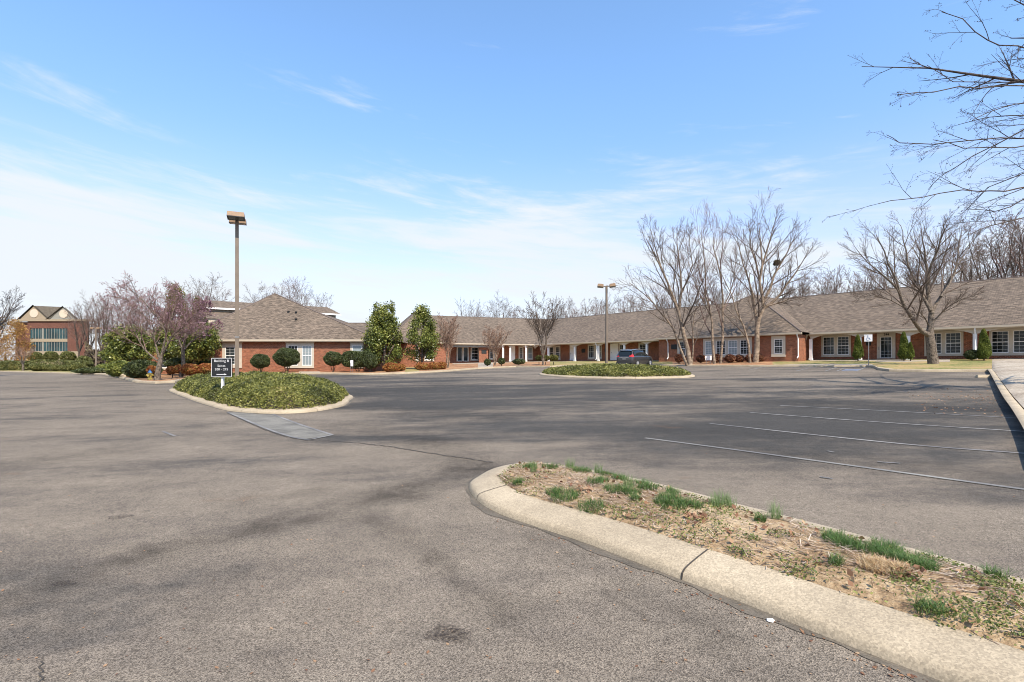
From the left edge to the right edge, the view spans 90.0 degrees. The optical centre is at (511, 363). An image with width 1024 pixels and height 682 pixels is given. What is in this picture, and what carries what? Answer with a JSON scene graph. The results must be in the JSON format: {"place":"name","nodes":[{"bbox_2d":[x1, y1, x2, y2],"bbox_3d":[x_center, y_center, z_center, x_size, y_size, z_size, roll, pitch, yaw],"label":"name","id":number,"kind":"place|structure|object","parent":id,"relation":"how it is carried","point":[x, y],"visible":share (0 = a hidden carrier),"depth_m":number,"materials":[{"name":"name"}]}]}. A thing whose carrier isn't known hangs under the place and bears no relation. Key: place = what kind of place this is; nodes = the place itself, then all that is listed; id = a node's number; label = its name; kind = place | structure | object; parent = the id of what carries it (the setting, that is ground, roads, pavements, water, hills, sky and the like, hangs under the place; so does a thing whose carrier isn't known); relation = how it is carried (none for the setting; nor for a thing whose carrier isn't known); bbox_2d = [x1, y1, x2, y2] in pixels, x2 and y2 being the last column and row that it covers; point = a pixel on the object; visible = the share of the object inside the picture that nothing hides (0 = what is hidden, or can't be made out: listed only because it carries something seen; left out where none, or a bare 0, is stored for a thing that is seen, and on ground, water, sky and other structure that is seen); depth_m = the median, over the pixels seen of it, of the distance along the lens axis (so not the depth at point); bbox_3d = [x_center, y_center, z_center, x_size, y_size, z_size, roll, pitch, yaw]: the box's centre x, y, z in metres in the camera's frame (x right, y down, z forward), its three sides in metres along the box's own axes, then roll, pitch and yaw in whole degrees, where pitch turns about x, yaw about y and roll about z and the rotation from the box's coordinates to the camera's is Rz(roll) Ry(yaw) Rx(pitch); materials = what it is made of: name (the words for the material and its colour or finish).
{"place":"outdoors","nodes":[
{"label":"outdoors","id":0,"kind":"place"},
{"bbox_2d":[0,370,72,372],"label":"lawn","id":1,"kind":"structure","parent":0,"point":[38,371],"depth_m":78.97,"materials":[{"name":"green plant"}]},
{"bbox_2d":[0,360,31,369],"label":"verge shrub","id":2,"kind":"object","parent":1,"relation":"on","point":[5,365],"visible":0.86,"depth_m":95.01,"materials":[{"name":"green plant"}]},
{"bbox_2d":[0,317,35,364],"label":"autumn tree","id":3,"kind":"object","parent":1,"relation":"on","point":[16,337],"visible":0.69,"depth_m":100.88,"materials":[{"name":"orange plant"}]},
{"bbox_2d":[0,346,36,370],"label":"young tree","id":4,"kind":"object","parent":1,"relation":"on","point":[19,350],"visible":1,"depth_m":87.90,"materials":[{"name":"brown plant"}]},
{"bbox_2d":[25,359,70,364],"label":"verge shrub","id":5,"kind":"object","parent":1,"relation":"on","point":[57,362],"visible":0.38,"depth_m":97.14,"materials":[{"name":"green plant"}]},
{"bbox_2d":[84,341,124,367],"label":"brush","id":6,"kind":"object","parent":1,"relation":"on","point":[89,352],"visible":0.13,"depth_m":99.32,"materials":[{"name":"brown plant"}]},
{"bbox_2d":[419,363,477,370],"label":"sidewalk","id":7,"kind":"structure","parent":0,"point":[460,366],"depth_m":56.35,"materials":[{"name":"beige concrete"}]},
{"bbox_2d":[401,303,442,363],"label":"holly tree","id":8,"kind":"object","parent":7,"relation":"on","point":[429,341],"visible":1,"depth_m":50.72,"materials":[{"name":"green plant"}]},
{"bbox_2d":[436,312,461,367],"bbox_3d":[-6.603,-2.426,52.887,2.978,5.803,4.174,0,0,0],"label":"crape myrtle","id":9,"kind":"object","parent":7,"relation":"on","point":[447,335],"visible":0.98,"depth_m":52.75,"materials":[{"name":"brown plant"}]},
{"bbox_2d":[0,366,1023,681],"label":"parking lot","id":10,"kind":"structure","parent":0,"point":[212,512],"depth_m":5.06,"materials":[{"name":"grey asphalt"}]},
{"bbox_2d":[0,285,24,335],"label":"bare tree","id":11,"kind":"object","parent":10,"relation":"on","point":[4,321],"visible":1,"depth_m":60.96,"materials":[{"name":"grey plant"}]},
{"bbox_2d":[129,371,298,380],"bbox_3d":[-39.771,0.966,60.993,13.753,0.473,60.906,0,0,-42],"label":"mulch bed","id":12,"kind":"object","parent":10,"relation":"on","point":[165,377],"visible":0.23,"depth_m":42.49,"materials":[{"name":"brown wood"}]},
{"bbox_2d":[71,367,105,373],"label":"spreading shrub","id":13,"kind":"object","parent":12,"relation":"on","point":[90,370],"visible":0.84,"depth_m":59.85,"materials":[{"name":"green plant"}]},
{"bbox_2d":[105,360,129,376],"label":"spreading shrub","id":14,"kind":"object","parent":12,"relation":"on","point":[113,369],"visible":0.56,"depth_m":45.84,"materials":[{"name":"green plant"}]},
{"bbox_2d":[98,324,155,363],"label":"magnolia tree","id":15,"kind":"object","parent":12,"relation":"on","point":[117,349],"visible":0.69,"depth_m":51.00,"materials":[{"name":"green plant"}]},
{"bbox_2d":[121,359,163,377],"bbox_3d":[-31.032,0.417,43.003,2.481,1.629,3.449,0,0,0],"label":"spreading shrub","id":16,"kind":"object","parent":12,"relation":"on","point":[135,368],"visible":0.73,"depth_m":41.93,"materials":[{"name":"green plant"}]},
{"bbox_2d":[96,271,216,380],"bbox_3d":[-25.223,-2.624,36.254,10.470,7.703,4.472,0,0,10],"label":"redbud tree","id":17,"kind":"object","parent":12,"relation":"on","point":[165,328],"visible":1,"depth_m":36.27,"materials":[{"name":"brown plant"}]},
{"bbox_2d":[150,324,178,374],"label":"holly tree","id":18,"kind":"object","parent":12,"relation":"on","point":[166,356],"visible":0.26,"depth_m":49.22,"materials":[{"name":"green plant"}]},
{"bbox_2d":[163,357,199,367],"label":"spreading shrub","id":19,"kind":"object","parent":12,"relation":"on","point":[173,361],"visible":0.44,"depth_m":47.74,"materials":[{"name":"green plant"}]},
{"bbox_2d":[178,363,198,375],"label":"shrub","id":20,"kind":"object","parent":12,"relation":"on","point":[188,370],"visible":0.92,"depth_m":40.59,"materials":[{"name":"orange plant"}]},
{"bbox_2d":[154,294,223,377],"bbox_3d":[-25.855,-2.332,41.016,5.279,6.914,3.483,0,0,0],"label":"redbud tree","id":21,"kind":"object","parent":12,"relation":"on","point":[181,375],"visible":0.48,"depth_m":40.91,"materials":[{"name":"brown plant"}]},
{"bbox_2d":[160,316,221,374],"bbox_3d":[-29.204,-1.629,47.096,4.783,5.569,4.833,0,0,0],"label":"holly tree","id":22,"kind":"object","parent":12,"relation":"on","point":[201,349],"visible":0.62,"depth_m":46.17,"materials":[{"name":"green plant"}]},
{"bbox_2d":[249,354,269,371],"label":"clipped shrub","id":23,"kind":"object","parent":12,"relation":"on","point":[259,361],"visible":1,"depth_m":46.84,"materials":[{"name":"green plant"}]},
{"bbox_2d":[272,347,299,372],"bbox_3d":[-20.908,-0.321,47.508,2.420,2.414,2.377,0,0,0],"label":"clipped shrub","id":24,"kind":"object","parent":12,"relation":"on","point":[289,357],"visible":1,"depth_m":46.87,"materials":[{"name":"green plant"}]},
{"bbox_2d":[173,370,348,409],"bbox_3d":[-10.650,0.842,21.669,4.748,1.207,16.656,0,0,-40],"label":"ivy","id":25,"kind":"object","parent":10,"relation":"on","point":[250,384],"visible":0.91,"depth_m":16.95,"materials":[{"name":"green plant"}]},
{"bbox_2d":[211,358,232,388],"bbox_3d":[-10.417,0.599,18.449,0.773,1.612,0.163,0,0,6],"label":"directional sign","id":26,"kind":"object","parent":25,"relation":"on","point":[222,368],"visible":1,"depth_m":18.38,"materials":[{"name":"black metal"}]},
{"bbox_2d":[227,211,246,377],"bbox_3d":[-11.011,-2.337,20.500,0.620,7.218,1.307,0,0,-24],"label":"street lamp","id":27,"kind":"object","parent":25,"relation":"on","point":[237,219],"visible":0.95,"depth_m":20.43,"materials":[{"name":"brown metal"}]},
{"bbox_2d":[169,387,352,413],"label":"island kerb","id":28,"kind":"structure","parent":10,"relation":"on","point":[346,400],"depth_m":15.42,"materials":[{"name":"concrete"}]},
{"bbox_2d":[230,412,328,438],"bbox_3d":[-6.013,1.438,12.812,0.829,0.044,7.005,0,0,-38],"label":"concrete apron","id":29,"kind":"object","parent":10,"relation":"on","point":[277,424],"visible":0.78,"depth_m":11.96,"materials":[{"name":"grey concrete"}]},
{"bbox_2d":[320,370,404,372],"bbox_3d":[-15.447,0.540,53.816,8.223,0.548,24.343,0,0,-12],"label":"mulch bed","id":30,"kind":"object","parent":10,"relation":"on","point":[359,371],"visible":0.72,"depth_m":46.43,"materials":[{"name":"brown wood"}]},
{"bbox_2d":[323,351,340,371],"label":"clipped shrub","id":31,"kind":"object","parent":30,"relation":"on","point":[331,358],"visible":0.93,"depth_m":47.15,"materials":[{"name":"green plant"}]},
{"bbox_2d":[340,351,373,370],"bbox_3d":[-14.318,-0.215,47.603,3.170,2.067,2.221,0,0,0],"label":"clipped hedge","id":32,"kind":"object","parent":30,"relation":"on","point":[346,357],"visible":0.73,"depth_m":46.78,"materials":[{"name":"green plant"}]},
{"bbox_2d":[362,353,377,371],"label":"clipped shrub","id":33,"kind":"object","parent":30,"relation":"on","point":[367,362],"visible":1,"depth_m":46.35,"materials":[{"name":"green plant"}]},
{"bbox_2d":[361,300,402,370],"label":"holly tree","id":34,"kind":"object","parent":30,"relation":"on","point":[383,324],"visible":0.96,"depth_m":48.53,"materials":[{"name":"green plant"}]},
{"bbox_2d":[0,364,988,383],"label":"street kerb","id":35,"kind":"structure","parent":10,"relation":"on","point":[872,366],"depth_m":42.33,"materials":[{"name":"concrete"}]},
{"bbox_2d":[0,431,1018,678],"bbox_3d":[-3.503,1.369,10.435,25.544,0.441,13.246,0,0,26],"label":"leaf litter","id":36,"kind":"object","parent":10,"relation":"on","point":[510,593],"visible":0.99,"depth_m":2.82,"materials":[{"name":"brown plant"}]},
{"bbox_2d":[542,363,690,376],"bbox_3d":[6.598,0.381,33.989,7.416,0.966,11.871,0,0,-32],"label":"ivy","id":37,"kind":"object","parent":10,"relation":"on","point":[620,370],"visible":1,"depth_m":30.66,"materials":[{"name":"green plant"}]},
{"bbox_2d":[597,283,615,362],"bbox_3d":[6.829,-2.602,37.000,1.307,6.350,0.620,0,0,10],"label":"street lamp","id":38,"kind":"object","parent":37,"relation":"on","point":[612,285],"visible":0.96,"depth_m":36.96,"materials":[{"name":"brown metal"}]},
{"bbox_2d":[539,373,694,378],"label":"island kerb","id":39,"kind":"structure","parent":10,"relation":"on","point":[629,377],"depth_m":29.20,"materials":[{"name":"concrete"}]},
{"bbox_2d":[616,349,652,364],"bbox_3d":[12.090,-0.539,50.178,2.180,1.823,4.611,0,0,41],"label":"parked car","id":40,"kind":"object","parent":10,"relation":"on","point":[632,356],"visible":0.84,"depth_m":48.76,"materials":[{"name":"grey paint"}]},
{"bbox_2d":[465,475,941,681],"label":"gutter dirt","id":41,"kind":"structure","parent":10,"relation":"on","point":[756,612],"depth_m":3.26,"materials":[{"name":"brown soil"}]},
{"bbox_2d":[469,462,1023,681],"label":"island kerb","id":42,"kind":"structure","parent":10,"relation":"on","point":[929,648],"depth_m":3.14,"materials":[{"name":"concrete"}]},
{"bbox_2d":[499,463,1023,650],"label":"island soil","id":43,"kind":"structure","parent":42,"relation":"on","point":[898,601],"depth_m":3.57,"materials":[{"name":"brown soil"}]},
{"bbox_2d":[529,457,794,520],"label":"tall grass","id":44,"kind":"structure","parent":43,"relation":"on","point":[716,499],"depth_m":4.73,"materials":[{"name":"green plant"}]},
{"bbox_2d":[492,461,1023,644],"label":"straw","id":45,"kind":"object","parent":43,"relation":"on","point":[868,553],"visible":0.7,"depth_m":3.80,"materials":[{"name":"beige plant"}]},
{"bbox_2d":[499,461,1023,645],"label":"weeds","id":46,"kind":"object","parent":43,"relation":"on","point":[989,581],"visible":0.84,"depth_m":3.10,"materials":[{"name":"green plant"}]},
{"bbox_2d":[503,460,1022,630],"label":"dead leaves","id":47,"kind":"object","parent":43,"relation":"on","point":[849,571],"visible":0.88,"depth_m":3.99,"materials":[{"name":"brown plant"}]},
{"bbox_2d":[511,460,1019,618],"bbox_3d":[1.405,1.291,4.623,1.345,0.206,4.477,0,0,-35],"label":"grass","id":48,"kind":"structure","parent":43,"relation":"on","point":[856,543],"depth_m":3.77,"materials":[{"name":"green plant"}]},
{"bbox_2d":[852,552,915,575],"bbox_3d":[2.357,1.278,3.247,0.369,0.078,0.406,0,0,-40],"label":"dry grass clump","id":49,"kind":"object","parent":43,"relation":"on","point":[867,560],"visible":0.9,"depth_m":3.25,"materials":[{"name":"beige plant"}]},
{"bbox_2d":[647,438,1023,489],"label":"parking line","id":50,"kind":"object","parent":10,"relation":"on","point":[851,465],"visible":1,"depth_m":6.77,"materials":[{"name":"white paint"}]},
{"bbox_2d":[709,423,1023,453],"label":"parking line","id":51,"kind":"object","parent":10,"relation":"on","point":[873,440],"visible":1,"depth_m":8.50,"materials":[{"name":"white paint"}]},
{"bbox_2d":[988,369,1023,428],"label":"tall kerb","id":52,"kind":"structure","parent":10,"relation":"on","point":[1016,407],"depth_m":12.93,"materials":[{"name":"concrete"}]},
{"bbox_2d":[0,0,1023,360],"label":"sky","id":53,"kind":"structure","parent":0,"point":[437,154],"materials":[{"name":"blue"}]},
{"bbox_2d":[493,361,549,366],"bbox_3d":[1.473,-0.042,67.206,8.627,0.776,27.364,0,0,0],"label":"mulch bed","id":54,"kind":"object","parent":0,"point":[527,363],"visible":0.66,"depth_m":63.16,"materials":[{"name":"brown wood"}]},
{"bbox_2d":[482,324,511,364],"bbox_3d":[-1.894,-2.297,60.063,3.836,5.077,2.778,0,0,-23],"label":"crape myrtle","id":55,"kind":"object","parent":54,"relation":"on","point":[493,345],"visible":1,"depth_m":59.87,"materials":[{"name":"brown plant"}]},
{"bbox_2d":[512,290,566,364],"bbox_3d":[3.404,-3.995,55.658,5.522,8.472,5.766,0,0,36],"label":"maple tree","id":56,"kind":"object","parent":54,"relation":"on","point":[543,329],"visible":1,"depth_m":55.61,"materials":[{"name":"brown plant"}]},
{"bbox_2d":[550,361,671,365],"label":"lawn","id":57,"kind":"structure","parent":0,"point":[582,362],"depth_m":61.79,"materials":[{"name":"green plant"}]},
{"bbox_2d":[672,361,771,364],"bbox_3d":[20.777,-0.157,52.814,10.863,0.546,15.991,0,0,27],"label":"mulch bed","id":58,"kind":"object","parent":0,"point":[733,363],"visible":0.5,"depth_m":48.22,"materials":[{"name":"brown wood"}]},
{"bbox_2d":[607,214,726,365],"bbox_3d":[14.641,-6.950,48.470,12.245,14.273,7.689,0,0,0],"label":"birch tree","id":59,"kind":"object","parent":58,"relation":"on","point":[689,360],"visible":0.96,"depth_m":48.18,"materials":[{"name":"grey plant"}]},
{"bbox_2d":[660,199,759,363],"bbox_3d":[19.423,-8.091,48.647,9.761,16.322,8.055,0,0,0],"label":"birch tree","id":60,"kind":"object","parent":58,"relation":"on","point":[695,288],"visible":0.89,"depth_m":48.31,"materials":[{"name":"grey plant"}]},
{"bbox_2d":[704,187,829,362],"bbox_3d":[23.246,-8.438,49.398,10.900,16.789,8.728,0,0,0],"label":"birch tree","id":61,"kind":"object","parent":58,"relation":"on","point":[763,298],"visible":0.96,"depth_m":47.97,"materials":[{"name":"grey plant"}]},
{"bbox_2d":[810,359,949,361],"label":"path","id":62,"kind":"structure","parent":0,"point":[900,360],"depth_m":44.18,"materials":[{"name":"concrete"}]},
{"bbox_2d":[772,359,991,368],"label":"lawn","id":63,"kind":"structure","parent":0,"point":[968,364],"depth_m":37.08,"materials":[{"name":"plant"}]},
{"bbox_2d":[852,334,863,360],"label":"arborvitae","id":64,"kind":"object","parent":63,"relation":"on","point":[858,352],"visible":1,"depth_m":44.02,"materials":[{"name":"green plant"}]},
{"bbox_2d":[897,331,908,360],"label":"arborvitae","id":65,"kind":"object","parent":63,"relation":"on","point":[903,349],"visible":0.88,"depth_m":41.85,"materials":[{"name":"green plant"}]},
{"bbox_2d":[837,204,1014,363],"bbox_3d":[28.912,-5.802,36.045,12.819,11.795,7.449,0,0,-31],"label":"maple tree","id":66,"kind":"object","parent":63,"relation":"on","point":[931,348],"visible":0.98,"depth_m":35.85,"materials":[{"name":"grey plant"}]},
{"bbox_2d":[976,328,991,360],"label":"arborvitae","id":67,"kind":"object","parent":63,"relation":"on","point":[984,350],"visible":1,"depth_m":38.20,"materials":[{"name":"green plant"}]},
{"bbox_2d":[992,358,1023,407],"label":"sidewalk","id":68,"kind":"structure","parent":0,"point":[1009,372],"depth_m":22.84,"materials":[{"name":"concrete"}]},
{"bbox_3d":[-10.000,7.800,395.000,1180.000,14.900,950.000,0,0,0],"label":"ground","id":69,"kind":"structure","parent":0,"visible":0},
{"bbox_2d":[14,305,89,364],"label":"office","id":70,"kind":"structure","parent":69,"relation":"on","point":[45,323],"depth_m":140.00,"materials":[{"name":"brick"}]},
{"bbox_2d":[30,328,66,338],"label":"window","id":71,"kind":"structure","parent":70,"relation":"in","point":[35,333],"depth_m":140.13,"materials":[{"name":"teal glass"}]},
{"bbox_2d":[30,342,66,350],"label":"window","id":72,"kind":"structure","parent":70,"relation":"in","point":[40,346],"depth_m":140.13,"materials":[{"name":"teal glass"}]},
{"bbox_2d":[60,302,94,356],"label":"woodland tree","id":73,"kind":"object","parent":69,"relation":"on","point":[76,335],"visible":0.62,"depth_m":117.56,"materials":[{"name":"brown plant"}]},
{"bbox_2d":[67,301,109,346],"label":"woodland tree","id":74,"kind":"object","parent":69,"relation":"on","point":[84,333],"visible":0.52,"depth_m":111.42,"materials":[{"name":"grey plant"}]},
{"bbox_2d":[82,293,118,363],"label":"woodland tree","id":75,"kind":"object","parent":69,"relation":"on","point":[97,319],"visible":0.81,"depth_m":99.82,"materials":[{"name":"brown plant"}]},
{"bbox_2d":[71,290,147,330],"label":"woodland tree","id":76,"kind":"object","parent":69,"relation":"on","point":[104,311],"visible":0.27,"depth_m":108.33,"materials":[{"name":"brown plant"}]},
{"bbox_2d":[161,273,225,315],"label":"woodland tree","id":77,"kind":"object","parent":69,"relation":"on","point":[199,291],"visible":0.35,"depth_m":92.05,"materials":[{"name":"brown plant"}]},
{"bbox_2d":[188,300,340,321],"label":"office block","id":78,"kind":"structure","parent":69,"relation":"on","point":[224,308],"depth_m":75.88,"materials":[{"name":"grey"}]},
{"bbox_2d":[273,276,311,305],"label":"woodland tree","id":79,"kind":"object","parent":69,"relation":"on","point":[293,285],"visible":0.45,"depth_m":106.27,"materials":[{"name":"grey plant"}]},
{"bbox_2d":[484,292,519,317],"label":"woodland tree","id":80,"kind":"object","parent":69,"relation":"on","point":[494,313],"visible":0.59,"depth_m":115.24,"materials":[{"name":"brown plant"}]},
{"bbox_2d":[106,276,1023,374],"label":"office building","id":81,"kind":"structure","parent":69,"relation":"on","point":[826,326],"depth_m":50.99,"materials":[{"name":"red brick"}]},
{"bbox_2d":[222,342,241,367],"bbox_3d":[-27.319,-0.840,49.960,2.004,2.520,0.079,0,0,0],"label":"window","id":82,"kind":"structure","parent":81,"relation":"in","point":[228,348],"depth_m":49.95,"materials":[{"name":"white glass"}]},
{"bbox_2d":[285,342,313,367],"bbox_3d":[-20.703,-0.840,49.960,2.834,2.520,0.079,0,0,0],"label":"window","id":83,"kind":"structure","parent":81,"relation":"in","point":[306,349],"depth_m":49.95,"materials":[{"name":"white glass"}]},
{"bbox_2d":[457,347,468,360],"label":"door","id":84,"kind":"structure","parent":81,"relation":"in","point":[462,352],"depth_m":75.42,"materials":[{"name":"glass"}]},
{"bbox_2d":[703,337,751,356],"bbox_3d":[22.227,-1.675,53.010,0.079,2.010,5.204,0,0,-41],"label":"window","id":85,"kind":"structure","parent":81,"relation":"in","point":[738,345],"depth_m":52.81,"materials":[{"name":"white glass"}]},
{"bbox_2d":[771,336,785,356],"bbox_3d":[25.582,-1.675,49.192,0.079,2.010,1.340,0,0,-41],"label":"window","id":86,"kind":"structure","parent":81,"relation":"in","point":[777,342],"depth_m":49.20,"materials":[{"name":"white glass"}]},
{"bbox_2d":[821,334,850,356],"bbox_3d":[30.915,-1.705,48.880,0.079,2.110,2.541,0,0,-41],"label":"window","id":87,"kind":"structure","parent":81,"relation":"in","point":[831,345],"depth_m":48.83,"materials":[{"name":"beige glass"}]},
{"bbox_2d":[877,333,894,358],"bbox_3d":[33.526,-1.605,45.897,0.099,2.270,1.373,0,0,-42],"label":"door","id":88,"kind":"structure","parent":81,"relation":"in","point":[885,341],"depth_m":45.93,"materials":[{"name":"beige glass"}]},
{"bbox_2d":[924,330,962,355],"bbox_3d":[36.161,-1.705,42.910,0.079,2.110,2.588,0,0,-41],"label":"window","id":89,"kind":"structure","parent":81,"relation":"in","point":[948,343],"depth_m":42.66,"materials":[{"name":"beige glass"}]},
{"bbox_2d":[989,328,1023,355],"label":"window","id":90,"kind":"structure","parent":81,"relation":"in","point":[1007,341],"depth_m":40.03,"materials":[{"name":"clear glass"}]},
{"bbox_2d":[770,268,817,297],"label":"woodland tree","id":91,"kind":"object","parent":69,"relation":"on","point":[804,283],"visible":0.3,"depth_m":111.23,"materials":[{"name":"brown plant"}]},
{"bbox_2d":[790,269,849,296],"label":"woodland tree","id":92,"kind":"object","parent":69,"relation":"on","point":[807,283],"visible":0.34,"depth_m":105.00,"materials":[{"name":"brown plant"}]},
{"bbox_2d":[803,264,856,294],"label":"woodland tree","id":93,"kind":"object","parent":69,"relation":"on","point":[835,288],"visible":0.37,"depth_m":104.71,"materials":[{"name":"brown plant"}]},
{"bbox_2d":[821,267,881,293],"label":"woodland tree","id":94,"kind":"object","parent":69,"relation":"on","point":[853,286],"visible":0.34,"depth_m":99.00,"materials":[{"name":"brown plant"}]},
{"bbox_2d":[846,263,901,291],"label":"woodland tree","id":95,"kind":"object","parent":69,"relation":"on","point":[879,281],"visible":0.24,"depth_m":95.67,"materials":[{"name":"brown plant"}]},
{"bbox_2d":[852,240,937,288],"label":"woodland tree","id":96,"kind":"object","parent":69,"relation":"on","point":[893,270],"visible":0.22,"depth_m":96.96,"materials":[{"name":"brown plant"}]},
{"bbox_2d":[897,251,948,286],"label":"woodland tree","id":97,"kind":"object","parent":69,"relation":"on","point":[928,261],"visible":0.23,"depth_m":93.58,"materials":[{"name":"brown plant"}]},
{"bbox_2d":[921,240,989,283],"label":"woodland tree","id":98,"kind":"object","parent":69,"relation":"on","point":[952,268],"visible":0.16,"depth_m":90.00,"materials":[{"name":"brown plant"}]},
{"bbox_2d":[926,216,1023,280],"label":"woodland tree","id":99,"kind":"object","parent":69,"relation":"on","point":[985,260],"visible":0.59,"depth_m":79.50,"materials":[{"name":"brown plant"}]},
{"bbox_2d":[942,242,1007,281],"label":"woodland tree","id":100,"kind":"object","parent":69,"relation":"on","point":[973,266],"visible":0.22,"depth_m":87.41,"materials":[{"name":"brown plant"}]},
{"bbox_2d":[962,205,1023,279],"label":"woodland tree","id":101,"kind":"object","parent":69,"relation":"on","point":[1018,264],"visible":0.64,"depth_m":79.06,"materials":[{"name":"brown plant"}]},
{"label":"side yard","id":102,"kind":"structure","parent":0,"visible":0},
{"bbox_2d":[822,0,1023,257],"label":"overhanging tree","id":103,"kind":"object","parent":102,"relation":"on","point":[1012,80],"visible":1,"depth_m":14.65,"materials":[{"name":"brown plant"}]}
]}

